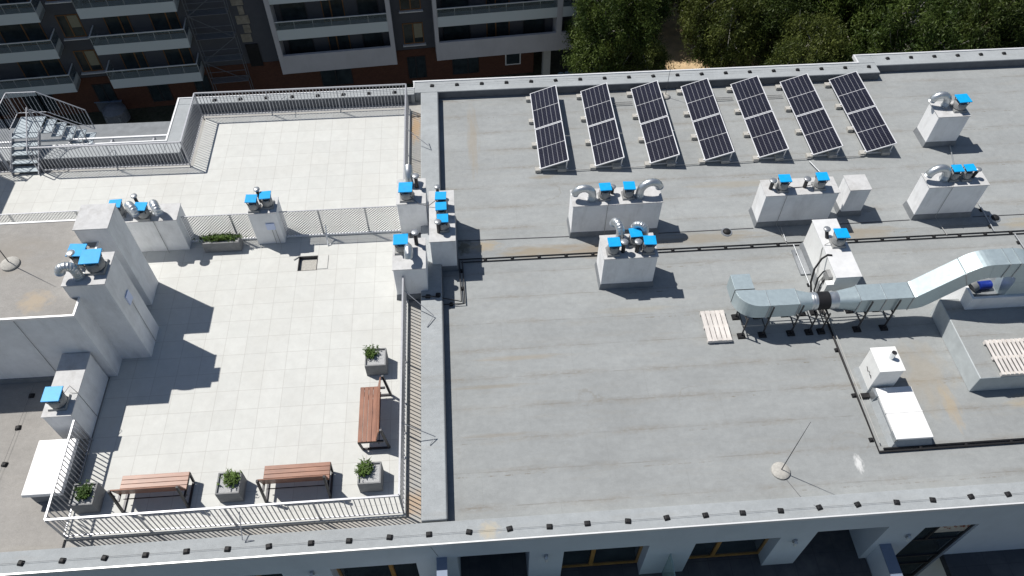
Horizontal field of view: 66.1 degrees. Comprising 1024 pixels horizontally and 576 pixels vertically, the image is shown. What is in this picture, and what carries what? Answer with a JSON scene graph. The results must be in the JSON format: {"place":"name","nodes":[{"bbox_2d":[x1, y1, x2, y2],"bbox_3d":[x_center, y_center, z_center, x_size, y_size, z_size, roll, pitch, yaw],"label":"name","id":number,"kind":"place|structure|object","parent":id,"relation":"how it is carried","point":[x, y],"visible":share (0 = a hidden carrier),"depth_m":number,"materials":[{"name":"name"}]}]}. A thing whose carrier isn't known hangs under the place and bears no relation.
{"place":"outdoors","nodes":[
{"label":"outdoors","id":0,"kind":"place"},
{"bbox_2d":[42,2,778,126],"bbox_3d":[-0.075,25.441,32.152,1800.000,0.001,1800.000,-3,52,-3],"label":"ground","id":1,"kind":"structure","parent":0,"point":[154,114],"depth_m":63.63,"materials":[{"name":"soil"}]},
{"bbox_2d":[94,100,121,111],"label":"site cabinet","id":2,"kind":"object","parent":1,"relation":"on","point":[101,105],"visible":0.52,"depth_m":62.87,"materials":[{"name":"metal"}]},
{"bbox_2d":[102,102,132,123],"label":"mortar silo","id":3,"kind":"object","parent":1,"relation":"on","point":[115,113],"visible":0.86,"depth_m":61.01,"materials":[{"name":"metal"}]},
{"bbox_2d":[181,0,255,95],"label":"scaffold","id":4,"kind":"object","parent":1,"relation":"on","point":[217,35],"visible":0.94,"depth_m":59.30,"materials":[{"name":"metal"}]},
{"bbox_2d":[0,0,577,128],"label":"apartment building","id":5,"kind":"structure","parent":1,"relation":"on","point":[87,54],"depth_m":60.71,"materials":[{"name":"paint"}]},
{"bbox_2d":[0,0,30,8],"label":"window","id":6,"kind":"structure","parent":5,"relation":"in","point":[24,5],"depth_m":55.66,"materials":[{"name":"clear glass"}]},
{"bbox_2d":[0,22,49,46],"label":"window","id":7,"kind":"structure","parent":5,"relation":"in","point":[29,31],"depth_m":57.44,"materials":[{"name":"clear glass"}]},
{"bbox_2d":[22,94,59,111],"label":"window","id":8,"kind":"structure","parent":5,"relation":"in","point":[28,98],"depth_m":62.05,"materials":[{"name":"glass"}]},
{"bbox_2d":[17,59,67,80],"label":"window","id":9,"kind":"structure","parent":5,"relation":"in","point":[51,67],"depth_m":59.81,"materials":[{"name":"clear glass"}]},
{"bbox_2d":[54,14,89,40],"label":"window","id":10,"kind":"structure","parent":5,"relation":"in","point":[71,26],"depth_m":57.57,"materials":[{"name":"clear glass"}]},
{"bbox_2d":[72,49,105,74],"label":"window","id":11,"kind":"structure","parent":5,"relation":"in","point":[88,60],"depth_m":59.92,"materials":[{"name":"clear glass"}]},
{"bbox_2d":[92,83,117,101],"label":"window","id":12,"kind":"structure","parent":5,"relation":"in","point":[104,92],"depth_m":62.11,"materials":[{"name":"glass"}]},
{"bbox_2d":[103,16,135,37],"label":"window","id":13,"kind":"structure","parent":5,"relation":"in","point":[116,24],"depth_m":58.06,"materials":[{"name":"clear glass"}]},
{"bbox_2d":[119,52,149,71],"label":"window","id":14,"kind":"structure","parent":5,"relation":"in","point":[133,60],"depth_m":60.45,"materials":[{"name":"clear glass"}]},
{"bbox_2d":[147,84,173,101],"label":"window","id":15,"kind":"structure","parent":5,"relation":"in","point":[162,92],"depth_m":62.91,"materials":[{"name":"glass"}]},
{"bbox_2d":[148,12,183,34],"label":"window","id":16,"kind":"structure","parent":5,"relation":"in","point":[166,20],"depth_m":58.37,"materials":[{"name":"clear glass"}]},
{"bbox_2d":[163,48,195,67],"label":"window","id":17,"kind":"structure","parent":5,"relation":"in","point":[180,56],"depth_m":60.76,"materials":[{"name":"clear glass"}]},
{"bbox_2d":[194,75,214,96],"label":"window","id":18,"kind":"structure","parent":5,"relation":"in","point":[201,86],"depth_m":63.03,"materials":[{"name":"glass"}]},
{"bbox_2d":[278,2,308,24],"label":"window","id":19,"kind":"structure","parent":5,"relation":"in","point":[289,11],"depth_m":59.30,"materials":[{"name":"glass"}]},
{"bbox_2d":[288,38,315,53],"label":"window","id":20,"kind":"structure","parent":5,"relation":"in","point":[296,46],"depth_m":61.56,"materials":[{"name":"glass"}]},
{"bbox_2d":[320,0,345,21],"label":"window","id":21,"kind":"structure","parent":5,"relation":"in","point":[330,8],"depth_m":59.58,"materials":[{"name":"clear glass"}]},
{"bbox_2d":[320,68,353,86],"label":"window","id":22,"kind":"structure","parent":5,"relation":"in","point":[341,76],"depth_m":64.24,"materials":[{"name":"glass"}]},
{"bbox_2d":[328,35,350,50],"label":"window","id":23,"kind":"structure","parent":5,"relation":"in","point":[342,42],"depth_m":61.84,"materials":[{"name":"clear glass"}]},
{"bbox_2d":[356,0,379,18],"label":"window","id":24,"kind":"structure","parent":5,"relation":"in","point":[364,7],"depth_m":59.92,"materials":[{"name":"glass"}]},
{"bbox_2d":[362,32,383,47],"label":"window","id":25,"kind":"structure","parent":5,"relation":"in","point":[369,39],"depth_m":62.08,"materials":[{"name":"glass"}]},
{"bbox_2d":[399,0,422,13],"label":"window","id":26,"kind":"structure","parent":5,"relation":"in","point":[408,6],"depth_m":60.30,"materials":[{"name":"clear glass"}]},
{"bbox_2d":[402,22,425,46],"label":"window","id":27,"kind":"structure","parent":5,"relation":"in","point":[413,33],"depth_m":62.23,"materials":[{"name":"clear glass"}]},
{"bbox_2d":[407,55,426,78],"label":"window","id":28,"kind":"structure","parent":5,"relation":"in","point":[416,64],"depth_m":64.60,"materials":[{"name":"glass"}]},
{"bbox_2d":[440,0,468,11],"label":"window","id":29,"kind":"structure","parent":5,"relation":"in","point":[444,3],"depth_m":60.77,"materials":[{"name":"glass"}]},
{"bbox_2d":[442,25,470,40],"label":"window","id":30,"kind":"structure","parent":5,"relation":"in","point":[460,32],"depth_m":62.70,"materials":[{"name":"glass"}]},
{"bbox_2d":[452,57,478,74],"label":"window","id":31,"kind":"structure","parent":5,"relation":"in","point":[465,65],"depth_m":65.22,"materials":[{"name":"glass"}]},
{"bbox_2d":[486,21,509,36],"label":"window","id":32,"kind":"structure","parent":5,"relation":"in","point":[497,28],"depth_m":63.01,"materials":[{"name":"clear glass"}]},
{"bbox_2d":[486,0,509,7],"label":"window","id":33,"kind":"structure","parent":5,"relation":"in","point":[487,1],"depth_m":61.22,"materials":[{"name":"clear glass"}]},
{"bbox_2d":[523,18,544,33],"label":"window","id":34,"kind":"structure","parent":5,"relation":"in","point":[533,25],"depth_m":63.29,"materials":[{"name":"glass"}]},
{"bbox_2d":[0,47,1023,575],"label":"apartment building","id":35,"kind":"structure","parent":1,"relation":"on","point":[568,397],"depth_m":21.98,"materials":[{"name":"paint"}]},
{"bbox_2d":[21,438,83,501],"bbox_3d":[-11.548,4.630,19.900,0.983,0.600,1.523,-3,52,-3],"label":"skylight","id":36,"kind":"object","parent":35,"relation":"on","point":[41,477],"visible":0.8,"depth_m":19.66},
{"bbox_2d":[0,219,121,383],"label":"stair house","id":37,"kind":"structure","parent":35,"relation":"on","point":[46,321],"depth_m":20.72,"materials":[{"name":"paint"}]},
{"bbox_2d":[0,250,19,270],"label":"lightning rod","id":38,"kind":"object","parent":37,"relation":"on","point":[11,263],"visible":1,"depth_m":20.67,"materials":[{"name":"concrete"}]},
{"bbox_2d":[40,352,107,438],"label":"chimney block","id":39,"kind":"structure","parent":35,"relation":"on","point":[76,390],"depth_m":20.51,"materials":[{"name":"paint"}]},
{"bbox_2d":[0,134,166,143],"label":"balcony balustrade","id":40,"kind":"object","parent":35,"relation":"attached to","point":[114,137],"visible":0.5,"depth_m":27.70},
{"bbox_2d":[0,109,410,540],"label":"terrace paving","id":41,"kind":"structure","parent":35,"relation":"on","point":[252,367],"depth_m":23.01,"materials":[{"name":"tile"}]},
{"bbox_2d":[0,210,78,222],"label":"perforated screen","id":42,"kind":"object","parent":41,"relation":"on","point":[33,213],"visible":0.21,"depth_m":24.33,"materials":[{"name":"silver metal"}]},
{"bbox_2d":[0,91,95,175],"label":"steel steps","id":43,"kind":"structure","parent":41,"relation":"on","point":[28,127],"depth_m":27.08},
{"bbox_2d":[68,479,105,513],"bbox_3d":[-10.505,5.122,19.466,0.611,0.673,0.649,-3,52,-3],"label":"planter","id":44,"kind":"object","parent":41,"relation":"on","point":[87,497],"visible":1,"depth_m":19.32,"materials":[{"name":"grey concrete"}]},
{"bbox_2d":[54,244,158,358],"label":"tower block","id":45,"kind":"structure","parent":41,"relation":"on","point":[98,281],"depth_m":20.56,"materials":[{"name":"paint"}]},
{"bbox_2d":[72,203,157,304],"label":"tower block","id":46,"kind":"structure","parent":41,"relation":"on","point":[105,226],"depth_m":21.55,"materials":[{"name":"paint"}]},
{"bbox_2d":[107,472,194,512],"bbox_3d":[-8.867,4.924,19.416,1.650,1.004,0.804,-3,52,-3],"label":"bench","id":47,"kind":"object","parent":41,"relation":"on","point":[178,482],"visible":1,"depth_m":19.53,"materials":[{"name":"brown wood"}]},
{"bbox_2d":[109,193,193,252],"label":"chimney block","id":48,"kind":"structure","parent":41,"relation":"on","point":[153,225],"depth_m":24.08,"materials":[{"name":"paint"}]},
{"bbox_2d":[186,232,246,252],"bbox_3d":[-9.257,-1.450,24.744,1.952,0.556,0.420,-3,52,-3],"label":"planter","id":49,"kind":"object","parent":41,"relation":"on","point":[221,242],"visible":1,"depth_m":24.63,"materials":[{"name":"grey concrete"}]},
{"bbox_2d":[181,213,256,242],"bbox_3d":[-9.134,-1.883,24.690,2.090,1.180,0.080,-3,52,-3],"label":"perforated screen","id":50,"kind":"object","parent":41,"relation":"on","point":[234,228],"visible":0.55,"depth_m":24.58,"materials":[{"name":"silver metal"}]},
{"bbox_2d":[29,83,428,178],"bbox_3d":[-9.318,-5.576,27.693,12.976,1.192,5.085,6,52,5],"label":"terrace railing","id":51,"kind":"object","parent":41,"relation":"on","point":[406,128],"visible":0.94,"depth_m":27.73,"materials":[{"name":"metal"}]},
{"bbox_2d":[215,468,246,502],"bbox_3d":[-6.995,4.894,19.654,0.634,0.674,0.650,-3,52,-3],"label":"planter","id":52,"kind":"object","parent":41,"relation":"on","point":[231,486],"visible":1,"depth_m":19.50,"materials":[{"name":"grey concrete"}]},
{"bbox_2d":[43,276,435,540],"bbox_3d":[-6.592,3.064,20.863,9.082,1.192,7.301,-3,52,-3],"label":"terrace railing","id":53,"kind":"object","parent":41,"relation":"on","point":[402,424],"visible":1,"depth_m":19.08,"materials":[{"name":"metal"}]},
{"bbox_2d":[244,187,287,243],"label":"chimney block","id":54,"kind":"structure","parent":41,"relation":"on","point":[263,214],"depth_m":24.23,"materials":[{"name":"paint"}]},
{"bbox_2d":[256,462,333,502],"bbox_3d":[-5.378,4.714,19.590,1.650,1.004,0.804,-3,52,-3],"label":"bench","id":55,"kind":"object","parent":41,"relation":"on","point":[303,472],"visible":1,"depth_m":19.70,"materials":[{"name":"brown wood"}]},
{"bbox_2d":[293,255,328,270],"bbox_3d":[-6.285,-0.743,24.620,1.080,0.185,0.604,-3,52,-3],"label":"roof hatch","id":56,"kind":"object","parent":41,"relation":"in","point":[305,263],"visible":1,"depth_m":24.66,"materials":[{"name":"metal"}]},
{"bbox_2d":[279,206,400,237],"bbox_3d":[-5.394,-2.091,24.863,3.630,1.180,0.080,-3,52,-3],"label":"perforated screen","id":57,"kind":"object","parent":41,"relation":"on","point":[345,232],"visible":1,"depth_m":24.87,"materials":[{"name":"silver metal"}]},
{"bbox_2d":[354,457,383,492],"bbox_3d":[-3.608,4.662,19.845,0.656,0.674,0.723,-3,52,-3],"label":"planter","id":58,"kind":"object","parent":41,"relation":"on","point":[370,477],"visible":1,"depth_m":19.67,"materials":[{"name":"grey concrete"}]},
{"bbox_2d":[357,375,391,449],"bbox_3d":[-3.638,3.275,20.733,0.804,1.004,1.650,-3,52,-3],"label":"bench","id":59,"kind":"object","parent":41,"relation":"on","point":[372,395],"visible":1,"depth_m":20.67,"materials":[{"name":"brown wood"}]},
{"bbox_2d":[362,344,387,375],"bbox_3d":[-3.831,1.959,21.984,0.662,0.673,0.710,-3,52,-3],"label":"planter","id":60,"kind":"object","parent":41,"relation":"on","point":[376,360],"visible":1,"depth_m":21.82,"materials":[{"name":"grey concrete"}]},
{"bbox_2d":[392,229,427,299],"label":"chimney block","id":61,"kind":"structure","parent":41,"relation":"on","point":[409,260],"depth_m":22.89,"materials":[{"name":"paint"}]},
{"bbox_2d":[396,164,427,233],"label":"chimney block","id":62,"kind":"structure","parent":41,"relation":"on","point":[412,214],"depth_m":24.54,"materials":[{"name":"paint"}]},
{"bbox_2d":[336,563,418,575],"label":"window frame","id":63,"kind":"structure","parent":35,"relation":"in","point":[411,569],"depth_m":20.78,"materials":[{"name":"brown metal"}]},
{"bbox_2d":[410,184,458,271],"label":"chimney block","id":64,"kind":"structure","parent":35,"relation":"on","point":[443,238],"depth_m":23.76,"materials":[{"name":"paint"}]},
{"bbox_2d":[422,259,465,305],"bbox_3d":[-2.085,-0.258,23.906,1.279,0.420,1.770,-3,52,-3],"label":"twin pipe run","id":65,"kind":"object","parent":35,"relation":"on","point":[461,288],"visible":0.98,"depth_m":23.73,"materials":[{"name":"metal"}]},
{"bbox_2d":[458,236,568,240],"bbox_3d":[0.048,-1.579,25.208,3.600,0.018,0.018,-2,52,-2],"label":"ground cable","id":66,"kind":"object","parent":35,"relation":"on","point":[512,238],"visible":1,"depth_m":25.20,"materials":[{"name":"metal"}]},
{"bbox_2d":[526,85,568,172],"bbox_3d":[1.224,-5.738,28.160,1.140,0.558,4.090,-3,52,-3],"label":"solar array","id":67,"kind":"object","parent":35,"relation":"on","point":[549,144],"visible":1,"depth_m":27.94,"materials":[{"name":"glass"}]},
{"bbox_2d":[584,521,590,526],"bbox_3d":[1.823,5.679,19.022,0.148,0.065,0.138,-4,52,-3],"label":"conductor holder","id":68,"kind":"object","parent":35,"relation":"on","point":[587,523],"visible":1,"depth_m":19.00,"materials":[{"name":"plastic"}]},
{"bbox_2d":[7,493,1014,563],"bbox_3d":[2.440,5.643,19.036,42.000,0.007,0.006,-3,52,-3],"label":"conductor wire","id":69,"kind":"object","parent":68,"relation":"attached to","point":[498,529],"visible":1,"depth_m":18.91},
{"bbox_2d":[576,83,624,169],"bbox_3d":[3.125,-5.850,28.253,1.140,0.558,4.090,-3,52,-3],"label":"solar array","id":70,"kind":"object","parent":35,"relation":"on","point":[604,141],"visible":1,"depth_m":28.04,"materials":[{"name":"glass"}]},
{"bbox_2d":[562,546,642,567],"bbox_3d":[2.368,6.960,20.876,2.180,2.110,0.085,-3,52,-3],"label":"window frame","id":71,"kind":"structure","parent":35,"relation":"in","point":[623,555],"depth_m":21.25,"materials":[{"name":"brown wood"}]},
{"bbox_2d":[567,178,663,237],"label":"chimney block","id":72,"kind":"structure","parent":35,"relation":"on","point":[593,212],"depth_m":24.45,"materials":[{"name":"paint"}]},
{"bbox_2d":[595,217,658,289],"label":"chimney block","id":73,"kind":"structure","parent":35,"relation":"on","point":[624,260],"depth_m":23.11,"materials":[{"name":"paint"}]},
{"bbox_2d":[626,80,679,167],"bbox_3d":[5.025,-5.962,28.346,1.140,0.558,4.090,-3,52,-3],"label":"solar array","id":74,"kind":"object","parent":35,"relation":"on","point":[651,115],"visible":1,"depth_m":28.12,"materials":[{"name":"glass"}]},
{"bbox_2d":[612,94,782,104],"bbox_3d":[6.780,-7.043,29.485,6.818,0.036,0.166,-3,52,-3],"label":"cable conduit","id":75,"kind":"object","parent":35,"relation":"on","point":[715,97],"visible":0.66,"depth_m":29.50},
{"bbox_2d":[676,78,734,164],"bbox_3d":[6.926,-6.074,28.439,1.140,0.558,4.090,-3,52,-3],"label":"solar array","id":76,"kind":"object","parent":35,"relation":"on","point":[711,134],"visible":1,"depth_m":28.22,"materials":[{"name":"glass"}]},
{"bbox_2d":[566,155,863,170],"bbox_3d":[7.030,-4.336,27.344,10.630,0.036,0.046,-3,52,-3],"label":"cable conduit","id":77,"kind":"object","parent":35,"relation":"on","point":[726,162],"visible":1,"depth_m":27.35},
{"bbox_2d":[699,310,732,342],"bbox_3d":[5.955,1.123,22.997,0.720,0.120,1.085,-3,52,-3],"label":"wooden pallet","id":78,"kind":"object","parent":35,"relation":"on","point":[715,325],"visible":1,"depth_m":22.92,"materials":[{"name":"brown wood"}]},
{"bbox_2d":[688,538,768,558],"bbox_3d":[5.754,6.803,21.072,2.210,2.010,0.085,-3,52,-3],"label":"window frame","id":79,"kind":"structure","parent":35,"relation":"in","point":[742,547],"depth_m":21.45,"materials":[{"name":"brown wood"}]},
{"bbox_2d":[460,230,1023,262],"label":"twin pipe run","id":80,"kind":"object","parent":35,"relation":"on","point":[778,244],"visible":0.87,"depth_m":24.99,"materials":[{"name":"black metal"}]},
{"bbox_2d":[725,76,788,161],"bbox_3d":[8.826,-6.186,28.532,1.140,0.558,4.090,-3,52,-3],"label":"solar array","id":81,"kind":"object","parent":35,"relation":"on","point":[764,132],"visible":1,"depth_m":28.32,"materials":[{"name":"glass"}]},
{"bbox_2d":[771,422,810,479],"bbox_3d":[6.906,3.908,19.240,0.480,2.600,0.480,-3,52,-3],"label":"lightning rod","id":82,"kind":"object","parent":35,"relation":"on","point":[780,470],"visible":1,"depth_m":20.14,"materials":[{"name":"concrete"}]},
{"bbox_2d":[748,172,840,243],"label":"chimney block","id":83,"kind":"structure","parent":35,"relation":"on","point":[784,200],"depth_m":24.84,"materials":[{"name":"paint"}]},
{"bbox_2d":[775,73,842,158],"bbox_3d":[10.726,-6.298,28.625,1.140,0.558,4.090,-3,52,-3],"label":"solar array","id":84,"kind":"object","parent":35,"relation":"on","point":[817,128],"visible":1,"depth_m":28.41,"materials":[{"name":"glass"}]},
{"bbox_2d":[791,219,862,312],"bbox_3d":[9.465,-0.836,23.576,1.248,1.695,2.741,-3,52,-3],"label":"white cabinet","id":85,"kind":"object","parent":35,"relation":"on","point":[827,259],"visible":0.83,"depth_m":23.37,"materials":[{"name":"paint"}]},
{"bbox_2d":[833,174,871,216],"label":"chimney block","id":86,"kind":"structure","parent":35,"relation":"on","point":[855,190],"depth_m":25.34,"materials":[{"name":"paint"}]},
{"bbox_2d":[829,317,879,442],"bbox_3d":[9.370,2.145,22.226,0.220,0.113,5.000,-3,52,-3],"label":"twin pipe run","id":87,"kind":"object","parent":35,"relation":"on","point":[853,395],"visible":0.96,"depth_m":21.61,"materials":[{"name":"black metal"}]},
{"bbox_2d":[824,71,896,155],"bbox_3d":[12.627,-6.409,28.718,1.140,0.558,4.090,-3,52,-3],"label":"solar array","id":88,"kind":"object","parent":35,"relation":"on","point":[867,121],"visible":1,"depth_m":28.51,"materials":[{"name":"glass"}]},
{"bbox_2d":[726,247,1023,338],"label":"air duct","id":89,"kind":"object","parent":35,"relation":"on","point":[1004,267],"visible":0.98,"depth_m":22.12,"materials":[{"name":"metal"}]},
{"bbox_2d":[853,346,905,398],"bbox_3d":[9.991,2.211,21.381,0.960,1.360,1.000,-3,52,-3],"label":"vent box","id":90,"kind":"object","parent":35,"relation":"on","point":[881,367],"visible":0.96,"depth_m":21.23,"materials":[{"name":"white paint"}]},
{"bbox_2d":[869,386,933,449],"bbox_3d":[10.413,3.399,21.057,1.172,0.395,1.752,-3,52,-3],"label":"roof hatch","id":91,"kind":"object","parent":35,"relation":"on","point":[900,417],"visible":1,"depth_m":20.86,"materials":[{"name":"white paint"}]},
{"bbox_2d":[822,310,1023,452],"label":"twin pipe run","id":92,"kind":"object","parent":35,"relation":"on","point":[964,445],"visible":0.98,"depth_m":20.69,"materials":[{"name":"black metal"}]},
{"bbox_2d":[896,524,974,575],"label":"stair window frame","id":93,"kind":"structure","parent":35,"relation":"in","point":[930,542],"depth_m":21.79,"materials":[{"name":"metal"}]},
{"bbox_2d":[913,91,972,147],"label":"chimney block","id":94,"kind":"structure","parent":35,"relation":"on","point":[943,122],"depth_m":27.29,"materials":[{"name":"paint"}]},
{"bbox_2d":[903,164,989,233],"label":"chimney block","id":95,"kind":"structure","parent":35,"relation":"on","point":[941,191],"depth_m":25.01,"materials":[{"name":"paint"}]},
{"bbox_2d":[930,298,1023,390],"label":"raised plinth","id":96,"kind":"structure","parent":35,"relation":"on","point":[964,333],"depth_m":22.15,"materials":[{"name":"white"}]},
{"bbox_2d":[983,338,1023,376],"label":"wooden pallet","id":97,"kind":"object","parent":96,"relation":"on","point":[993,343],"visible":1,"depth_m":21.51,"materials":[{"name":"white wood"}]},
{"bbox_2d":[941,278,1023,309],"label":"air handling unit","id":98,"kind":"object","parent":35,"relation":"on","point":[981,294],"visible":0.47,"depth_m":22.54,"materials":[{"name":"paint"}]},
{"bbox_2d":[559,0,675,73],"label":"leafy tree","id":99,"kind":"object","parent":1,"relation":"on","point":[584,32],"visible":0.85,"depth_m":57.68,"materials":[{"name":"green plant"}]},
{"bbox_2d":[594,16,677,72],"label":"leafy tree","id":100,"kind":"object","parent":1,"relation":"on","point":[657,53],"visible":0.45,"depth_m":58.76,"materials":[{"name":"green plant"}]},
{"bbox_2d":[671,0,776,68],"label":"leafy tree","id":101,"kind":"object","parent":1,"relation":"on","point":[719,30],"visible":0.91,"depth_m":60.09,"materials":[{"name":"green plant"}]},
{"bbox_2d":[735,0,862,65],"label":"leafy tree","id":102,"kind":"object","parent":1,"relation":"on","point":[779,17],"visible":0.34,"depth_m":57.70,"materials":[{"name":"green plant"}]},
{"bbox_2d":[761,6,856,65],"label":"leafy tree","id":103,"kind":"object","parent":1,"relation":"on","point":[800,49],"visible":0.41,"depth_m":55.23,"materials":[{"name":"green plant"}]},
{"bbox_2d":[777,0,890,61],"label":"leafy tree","id":104,"kind":"object","parent":1,"relation":"on","point":[850,6],"visible":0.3,"depth_m":56.16,"materials":[{"name":"green plant"}]},
{"bbox_2d":[836,0,970,48],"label":"leafy tree","id":105,"kind":"object","parent":1,"relation":"on","point":[910,15],"visible":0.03,"depth_m":56.48,"materials":[{"name":"green plant"}]},
{"bbox_2d":[831,0,977,62],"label":"leafy tree","id":106,"kind":"object","parent":1,"relation":"on","point":[931,25],"visible":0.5,"depth_m":52.88,"materials":[{"name":"green plant"}]},
{"bbox_2d":[922,0,1023,50],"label":"leafy tree","id":107,"kind":"object","parent":1,"relation":"on","point":[973,11],"visible":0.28,"depth_m":51.85,"materials":[{"name":"green plant"}]},
{"bbox_2d":[974,0,1022,47],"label":"leafy tree","id":108,"kind":"object","parent":1,"relation":"on","point":[1019,15],"visible":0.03,"depth_m":54.27,"materials":[{"name":"green plant"}]},
{"bbox_2d":[621,0,771,69],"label":"sandy path","id":109,"kind":"structure","parent":0,"point":[676,43],"depth_m":69.14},
{"bbox_2d":[669,0,737,37],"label":"leafy tree","id":110,"kind":"object","parent":109,"relation":"on","point":[680,1],"visible":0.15,"depth_m":66.54,"materials":[{"name":"green plant"}]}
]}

